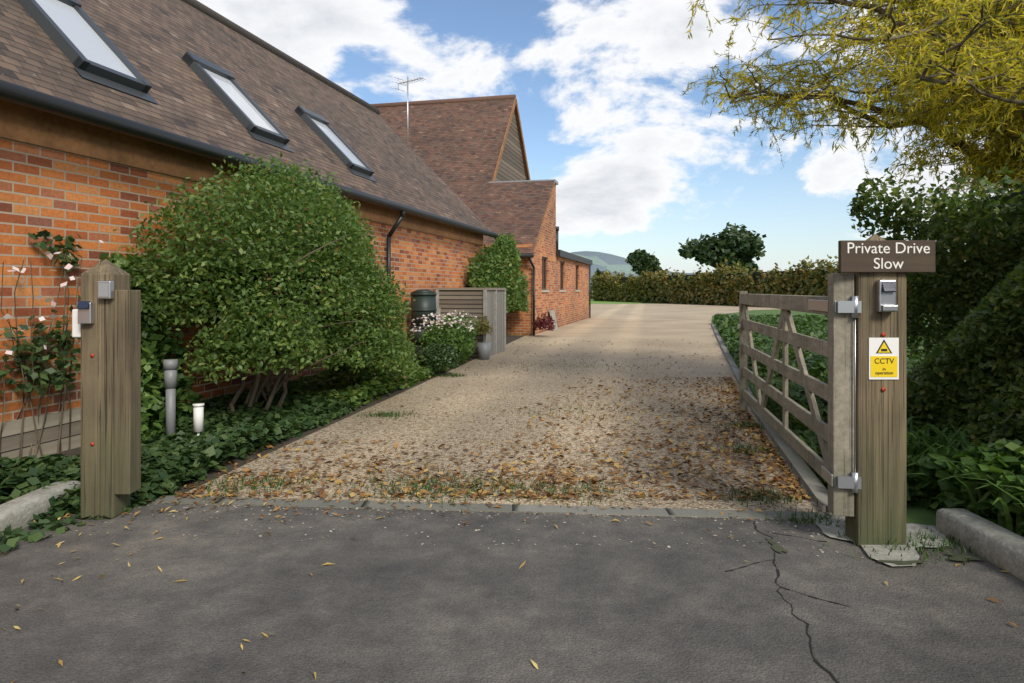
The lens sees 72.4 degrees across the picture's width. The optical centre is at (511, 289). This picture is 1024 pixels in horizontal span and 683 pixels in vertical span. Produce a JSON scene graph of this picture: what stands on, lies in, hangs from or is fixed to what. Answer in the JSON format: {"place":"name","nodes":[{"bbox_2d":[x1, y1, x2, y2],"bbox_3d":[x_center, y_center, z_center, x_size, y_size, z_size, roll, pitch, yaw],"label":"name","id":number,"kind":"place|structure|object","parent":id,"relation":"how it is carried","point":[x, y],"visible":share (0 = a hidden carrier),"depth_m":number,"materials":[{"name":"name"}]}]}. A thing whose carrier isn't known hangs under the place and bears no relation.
{"place":"outdoors","nodes":[
{"label":"outdoors","id":0,"kind":"place"},
{"bbox_2d":[0,336,522,504],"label":"edging","id":1,"kind":"object","parent":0,"point":[239,460],"visible":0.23,"depth_m":5.83,"materials":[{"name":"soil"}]},
{"bbox_2d":[0,230,82,394],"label":"rose bush","id":2,"kind":"object","parent":1,"relation":"on","point":[57,378],"visible":0.93,"depth_m":5.35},
{"bbox_2d":[0,253,81,457],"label":"climber stems","id":3,"kind":"object","parent":2,"relation":"attached to","point":[37,415],"visible":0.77,"depth_m":5.37,"materials":[{"name":"brown plant"}]},
{"bbox_2d":[0,240,103,354],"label":"rose flowers","id":4,"kind":"object","parent":2,"relation":"attached to","point":[68,266],"visible":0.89,"depth_m":5.20,"materials":[{"name":"plant"}]},
{"bbox_2d":[0,499,96,552],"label":"ivy bed","id":5,"kind":"object","parent":1,"relation":"on","point":[9,541],"visible":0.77,"depth_m":3.74,"materials":[{"name":"green plant"}]},
{"bbox_2d":[99,252,203,440],"bbox_3d":[-3.209,0.510,6.272,0.564,1.689,0.898,0,0,14],"label":"climber right of post","id":6,"kind":"object","parent":1,"relation":"on","point":[156,348],"visible":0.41,"depth_m":6.28,"materials":[{"name":"green plant"}]},
{"bbox_2d":[163,359,178,435],"bbox_3d":[-2.950,0.950,6.050,0.124,0.700,0.124,0,0,0],"label":"bollard light","id":7,"kind":"object","parent":1,"relation":"on","point":[170,367],"visible":0.89,"depth_m":6.01,"materials":[{"name":"grey metal"}]},
{"bbox_2d":[0,391,356,519],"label":"ivy bed","id":8,"kind":"object","parent":1,"relation":"on","point":[185,453],"visible":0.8,"depth_m":5.14,"materials":[{"name":"green plant"}]},
{"bbox_2d":[81,259,140,518],"bbox_3d":[-2.305,0.560,4.052,0.280,1.480,0.190,0,0,0],"label":"gate post","id":9,"kind":"object","parent":8,"relation":"on","point":[111,415],"visible":0.96,"depth_m":3.96,"materials":[{"name":"brown wood"}]},
{"bbox_2d":[72,281,113,445],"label":"gatepost fittings","id":10,"kind":"object","parent":9,"relation":"attached to","point":[83,312],"visible":0.98,"depth_m":3.92,"materials":[{"name":"grey metal"}]},
{"bbox_2d":[192,403,203,434],"bbox_3d":[-2.620,1.125,5.850,0.092,0.350,0.092,0,0,0],"label":"bollard light","id":11,"kind":"object","parent":8,"relation":"on","point":[198,418],"visible":0.83,"depth_m":5.82,"materials":[{"name":"white plastic"}]},
{"bbox_2d":[99,152,424,413],"bbox_3d":[-2.128,-0.067,7.462,2.045,2.781,4.387,0,0,13],"label":"shrub","id":12,"kind":"object","parent":1,"relation":"on","point":[300,296],"visible":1,"depth_m":6.47,"materials":[{"name":"green plant"}]},
{"bbox_2d":[243,346,474,407],"bbox_3d":[-1.728,1.145,10.441,1.488,0.384,5.791,0,0,13],"label":"ivy bed","id":13,"kind":"object","parent":1,"relation":"on","point":[326,383],"visible":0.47,"depth_m":8.89,"materials":[{"name":"green plant"}]},
{"bbox_2d":[415,343,461,369],"bbox_3d":[-1.126,0.998,10.603,0.734,0.422,0.741,0,0,0],"label":"dome shrub","id":14,"kind":"object","parent":13,"relation":"on","point":[433,354],"visible":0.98,"depth_m":10.43,"materials":[{"name":"green plant"}]},
{"bbox_2d":[410,310,479,354],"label":"flowers","id":15,"kind":"object","parent":13,"relation":"on","point":[456,338],"depth_m":11.45,"materials":[{"name":"plant"}]},
{"bbox_2d":[410,289,436,352],"bbox_3d":[-1.598,0.645,12.622,0.490,1.310,0.490,0,0,0],"label":"water butt","id":16,"kind":"object","parent":1,"relation":"on","point":[424,303],"visible":0.66,"depth_m":12.42,"materials":[{"name":"grey"}]},
{"bbox_2d":[436,308,449,345],"bbox_3d":[-1.266,0.820,13.005,0.415,0.960,0.550,0,0,14],"label":"post","id":17,"kind":"object","parent":1,"relation":"on","point":[438,311],"visible":0.08,"depth_m":13.21,"materials":[{"name":"white wood"}]},
{"bbox_2d":[436,288,505,357],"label":"bin store","id":18,"kind":"structure","parent":1,"relation":"on","point":[466,300],"depth_m":13.46,"materials":[{"name":"grey wood"}]},
{"bbox_2d":[436,290,505,354],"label":"fence posts","id":19,"kind":"object","parent":18,"relation":"attached to","point":[484,307],"visible":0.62,"depth_m":13.98,"materials":[{"name":"grey wood"}]},
{"bbox_2d":[371,94,515,107],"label":"roof ridge","id":20,"kind":"structure","parent":0,"point":[453,100],"depth_m":27.67,"materials":[{"name":"brown tile"}]},
{"bbox_2d":[185,304,820,511],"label":"drive gravel","id":21,"kind":"structure","parent":0,"point":[628,327],"depth_m":6.67,"materials":[{"name":"beige gravel"}]},
{"bbox_2d":[175,438,762,498],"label":"leaves","id":22,"kind":"object","parent":21,"relation":"on","point":[201,488],"visible":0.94,"depth_m":4.70,"materials":[{"name":"brown plant"}]},
{"bbox_2d":[477,342,490,359],"bbox_3d":[-0.522,1.140,13.032,0.280,0.320,0.280,0,0,0],"label":"plant pot","id":23,"kind":"object","parent":21,"relation":"on","point":[483,349],"visible":0.95,"depth_m":12.93,"materials":[{"name":"grey ceramic"}]},
{"bbox_2d":[475,314,492,335],"bbox_3d":[-0.532,0.651,13.049,0.346,0.417,0.334,0,0,33],"label":"potted plant","id":24,"kind":"object","parent":23,"relation":"on","point":[486,327],"visible":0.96,"depth_m":13.00,"materials":[{"name":"green plant"}]},
{"bbox_2d":[184,381,805,505],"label":"fallen leaves","id":25,"kind":"object","parent":21,"relation":"on","point":[503,474],"visible":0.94,"depth_m":4.89,"materials":[{"name":"brown plant"}]},
{"bbox_2d":[248,339,776,498],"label":"drive leaves","id":26,"kind":"object","parent":21,"relation":"on","point":[352,494],"visible":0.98,"depth_m":6.91,"materials":[{"name":"brown plant"}]},
{"bbox_2d":[532,313,556,330],"bbox_3d":[0.890,0.866,19.297,0.569,0.529,0.686,0,0,-38],"label":"red shrub","id":27,"kind":"object","parent":21,"relation":"on","point":[539,323],"visible":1,"depth_m":19.21,"materials":[{"name":"red plant"}]},
{"bbox_2d":[549,310,557,330],"bbox_3d":[1.342,0.970,22.509,0.186,0.656,0.600,0,0,13],"label":"leaning slab","id":28,"kind":"object","parent":21,"relation":"on","point":[552,313],"depth_m":22.44,"materials":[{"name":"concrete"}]},
{"bbox_2d":[170,358,982,566],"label":"grass tufts","id":29,"kind":"object","parent":21,"relation":"on","point":[415,484],"visible":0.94,"depth_m":4.50,"materials":[{"name":"green plant"}]},
{"bbox_2d":[450,375,811,500],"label":"fallen leaves","id":30,"kind":"object","parent":21,"relation":"on","point":[794,486],"visible":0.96,"depth_m":5.45,"materials":[{"name":"brown plant"}]},
{"bbox_2d":[0,503,1023,682],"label":"asphalt road","id":31,"kind":"structure","parent":0,"point":[376,601],"depth_m":2.89,"materials":[{"name":"grey asphalt"}]},
{"bbox_2d":[1,502,199,629],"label":"kerb leaves","id":32,"kind":"object","parent":31,"relation":"on","point":[16,627],"visible":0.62,"depth_m":3.52,"materials":[{"name":"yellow plant"}]},
{"bbox_2d":[11,503,887,682],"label":"fallen leaves","id":33,"kind":"object","parent":31,"relation":"on","point":[327,563],"visible":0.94,"depth_m":3.13,"materials":[{"name":"yellow plant"}]},
{"bbox_2d":[63,495,839,537],"bbox_3d":[-0.269,1.278,3.981,4.680,0.041,0.481,0,0,5],"label":"leaves kerb line","id":34,"kind":"object","parent":31,"relation":"on","point":[277,507],"visible":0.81,"depth_m":4.12,"materials":[{"name":"brown plant"}]},
{"bbox_2d":[76,503,944,557],"bbox_3d":[-0.238,1.293,3.801,4.789,0.008,0.610,0,0,5],"label":"road grit","id":35,"kind":"object","parent":31,"relation":"on","point":[493,520],"visible":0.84,"depth_m":3.94,"materials":[{"name":"gravel"}]},
{"bbox_2d":[766,537,787,552],"bbox_3d":[1.333,1.290,3.543,0.063,0.001,0.232,0,0,0],"label":"road moss","id":36,"kind":"object","parent":31,"relation":"on","point":[777,547],"visible":1,"depth_m":3.50,"materials":[{"name":"green plant"}]},
{"bbox_2d":[726,521,849,682],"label":"road crack","id":37,"kind":"object","parent":31,"relation":"on","point":[807,627],"visible":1,"depth_m":2.93,"materials":[{"name":"black asphalt"}]},
{"bbox_2d":[815,516,948,565],"bbox_3d":[1.971,1.284,3.617,0.654,0.001,0.729,0,0,0],"label":"concrete footing","id":38,"kind":"object","parent":31,"relation":"on","point":[883,551],"visible":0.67,"depth_m":3.59,"materials":[{"name":"grey concrete"}]},
{"bbox_2d":[878,560,926,564],"bbox_3d":[1.848,1.282,3.296,0.235,0.001,0.064,0,0,0],"label":"road moss","id":39,"kind":"object","parent":38,"relation":"on","point":[903,562],"visible":1,"depth_m":3.31,"materials":[{"name":"green plant"}]},
{"bbox_2d":[946,552,985,560],"bbox_3d":[2.174,1.282,3.348,0.167,0.001,0.112,0,0,26],"label":"road moss","id":40,"kind":"object","parent":31,"relation":"on","point":[961,557],"visible":0.93,"depth_m":3.36,"materials":[{"name":"green plant"}]},
{"bbox_2d":[923,541,1016,626],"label":"kerb leaves","id":41,"kind":"object","parent":31,"relation":"on","point":[993,599],"visible":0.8,"depth_m":2.91,"materials":[{"name":"brown plant"}]},
{"bbox_2d":[936,508,1023,581],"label":"kerb","id":42,"kind":"structure","parent":31,"relation":"on","point":[998,546],"depth_m":3.39,"materials":[{"name":"concrete"}]},
{"bbox_2d":[165,291,940,526],"bbox_3d":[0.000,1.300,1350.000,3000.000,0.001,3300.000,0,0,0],"label":"field ground","id":43,"kind":"structure","parent":0,"point":[924,515],"depth_m":4.15,"materials":[{"name":"green plant"}]},
{"bbox_2d":[0,481,80,538],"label":"kerb","id":44,"kind":"structure","parent":43,"relation":"on","point":[20,511],"depth_m":3.89,"materials":[{"name":"concrete"}]},
{"bbox_2d":[0,0,591,466],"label":"barns","id":45,"kind":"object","parent":43,"relation":"on","point":[180,68],"visible":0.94,"depth_m":7.99,"materials":[{"name":"brick"}]},
{"bbox_2d":[182,0,379,114],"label":"roof ridge","id":46,"kind":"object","parent":45,"relation":"attached to","point":[208,11],"visible":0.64,"depth_m":13.63,"materials":[{"name":"brown tile"}]},
{"bbox_2d":[0,80,590,335],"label":"gutters and downpipes","id":47,"kind":"object","parent":45,"relation":"attached to","point":[26,97],"visible":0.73,"depth_m":6.39,"materials":[{"name":"black plastic"}]},
{"bbox_2d":[391,76,425,144],"bbox_3d":[-2.638,-4.495,18.184,0.908,2.190,0.520,0,0,36],"label":"tv antenna","id":48,"kind":"object","parent":45,"relation":"attached to","point":[420,78],"visible":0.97,"depth_m":18.22,"materials":[{"name":"silver metal"}]},
{"bbox_2d":[466,231,529,312],"bbox_3d":[-0.239,-0.243,17.986,1.082,2.587,4.694,0,0,13],"label":"climbing shrub","id":49,"kind":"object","parent":45,"relation":"attached to","point":[498,264],"depth_m":17.36,"materials":[{"name":"green plant"}]},
{"bbox_2d":[145,495,844,519],"bbox_3d":[-0.240,1.313,4.162,4.846,0.050,0.130,0,0,5],"label":"flush kerb","id":50,"kind":"object","parent":43,"relation":"on","point":[633,511],"visible":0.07,"depth_m":4.13,"materials":[{"name":"grey concrete"}]},
{"bbox_2d":[593,270,611,276],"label":"tree","id":51,"kind":"object","parent":43,"relation":"on","point":[599,272],"visible":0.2,"depth_m":124.36,"materials":[{"name":"green plant"}]},
{"bbox_2d":[624,248,660,274],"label":"tree","id":52,"kind":"object","parent":43,"relation":"on","point":[639,260],"visible":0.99,"depth_m":196.42,"materials":[{"name":"green plant"}]},
{"bbox_2d":[635,268,666,274],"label":"tree","id":53,"kind":"object","parent":43,"relation":"on","point":[653,270],"visible":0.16,"depth_m":207.75,"materials":[{"name":"green plant"}]},
{"bbox_2d":[678,222,766,271],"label":"oak tree","id":54,"kind":"object","parent":43,"relation":"on","point":[743,246],"visible":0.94,"depth_m":126.44,"materials":[{"name":"green plant"}]},
{"bbox_2d":[711,324,830,512],"bbox_3d":[4.593,1.280,15.032,0.214,0.060,22.644,0,0,14],"label":"drive edging","id":55,"kind":"object","parent":43,"relation":"on","point":[815,488],"visible":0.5,"depth_m":5.16,"materials":[{"name":"grey concrete"}]},
{"bbox_2d":[591,254,969,312],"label":"beech hedge","id":56,"kind":"object","parent":43,"relation":"on","point":[717,286],"visible":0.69,"depth_m":59.09,"materials":[{"name":"green plant"}]},
{"bbox_2d":[604,0,1023,212],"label":"willow tree","id":57,"kind":"object","parent":43,"relation":"on","point":[966,57],"visible":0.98,"depth_m":6.55,"materials":[{"name":"yellow plant"}]},
{"bbox_2d":[713,315,933,381],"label":"verge grass","id":58,"kind":"structure","parent":43,"relation":"on","point":[727,344],"depth_m":15.25,"materials":[{"name":"green plant"}]},
{"bbox_2d":[748,374,919,488],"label":"verge grass","id":59,"kind":"structure","parent":43,"relation":"on","point":[776,412],"depth_m":5.74,"materials":[{"name":"green plant"}]},
{"bbox_2d":[713,313,1021,507],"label":"plants","id":60,"kind":"object","parent":43,"relation":"on","point":[816,365],"visible":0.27,"depth_m":9.32,"materials":[{"name":"green plant"}]},
{"bbox_2d":[197,0,1009,272],"label":"sky","id":61,"kind":"structure","parent":0,"point":[636,161],"materials":[{"name":"blue"}]},
{"bbox_2d":[591,301,641,303],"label":"lawn","id":62,"kind":"structure","parent":0,"point":[602,302],"depth_m":72.13,"materials":[{"name":"green plant"}]},
{"bbox_2d":[571,251,711,276],"bbox_3d":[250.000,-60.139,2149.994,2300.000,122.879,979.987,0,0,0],"label":"distant hill","id":63,"kind":"structure","parent":0,"point":[610,262],"depth_m":2059.27,"materials":[{"name":"green plant"}]},
{"bbox_2d":[845,234,905,546],"bbox_3d":[1.869,0.505,3.602,0.250,1.590,0.150,0,0,0],"label":"gate post","id":64,"kind":"object","parent":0,"point":[879,518],"visible":0.54,"depth_m":3.53,"materials":[{"name":"brown wood"}]},
{"bbox_2d":[739,273,853,516],"bbox_3d":[1.980,0.543,5.226,0.100,1.255,3.393,0,0,10],"label":"wooden gate","id":65,"kind":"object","parent":64,"relation":"attached to","point":[835,435],"visible":0.98,"depth_m":4.10,"materials":[{"name":"wood"}]},
{"bbox_2d":[738,296,860,492],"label":"gate hinges","id":66,"kind":"object","parent":64,"relation":"attached to","point":[852,482],"visible":0.93,"depth_m":3.53,"materials":[{"name":"silver metal"}]},
{"bbox_2d":[838,240,934,391],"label":"signs","id":67,"kind":"object","parent":64,"relation":"attached to","point":[852,261],"visible":1,"depth_m":3.50,"materials":[{"name":"brown wood"}]},
{"bbox_2d":[875,358,893,363],"bbox_3d":[1.872,0.356,3.519,0.098,0.027,0.002,0,0,0],"label":"sign text","id":68,"kind":"object","parent":67,"relation":"attached to","point":[884,362],"visible":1,"depth_m":3.52,"materials":[{"name":"black"}]},
{"bbox_2d":[847,243,929,252],"bbox_3d":[1.880,-0.210,3.494,0.410,0.054,0.002,0,0,0],"label":"sign text","id":69,"kind":"object","parent":67,"relation":"attached to","point":[884,249],"visible":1,"depth_m":3.49,"materials":[{"name":"white paint"}]},
{"bbox_2d":[874,258,902,268],"bbox_3d":[1.881,-0.133,3.494,0.149,0.055,0.002,0,0,0],"label":"sign text","id":70,"kind":"object","parent":67,"relation":"attached to","point":[895,266],"visible":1,"depth_m":3.49,"materials":[{"name":"white paint"}]},
{"bbox_2d":[906,411,1023,536],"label":"plants","id":71,"kind":"object","parent":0,"point":[999,455],"depth_m":3.83,"materials":[{"name":"green plant"}]},
{"label":"verge ground","id":72,"kind":"structure","parent":0,"visible":0},
{"bbox_2d":[846,134,1023,451],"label":"hedge","id":73,"kind":"object","parent":72,"relation":"on","point":[979,383],"visible":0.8,"depth_m":4.78,"materials":[{"name":"green plant"}]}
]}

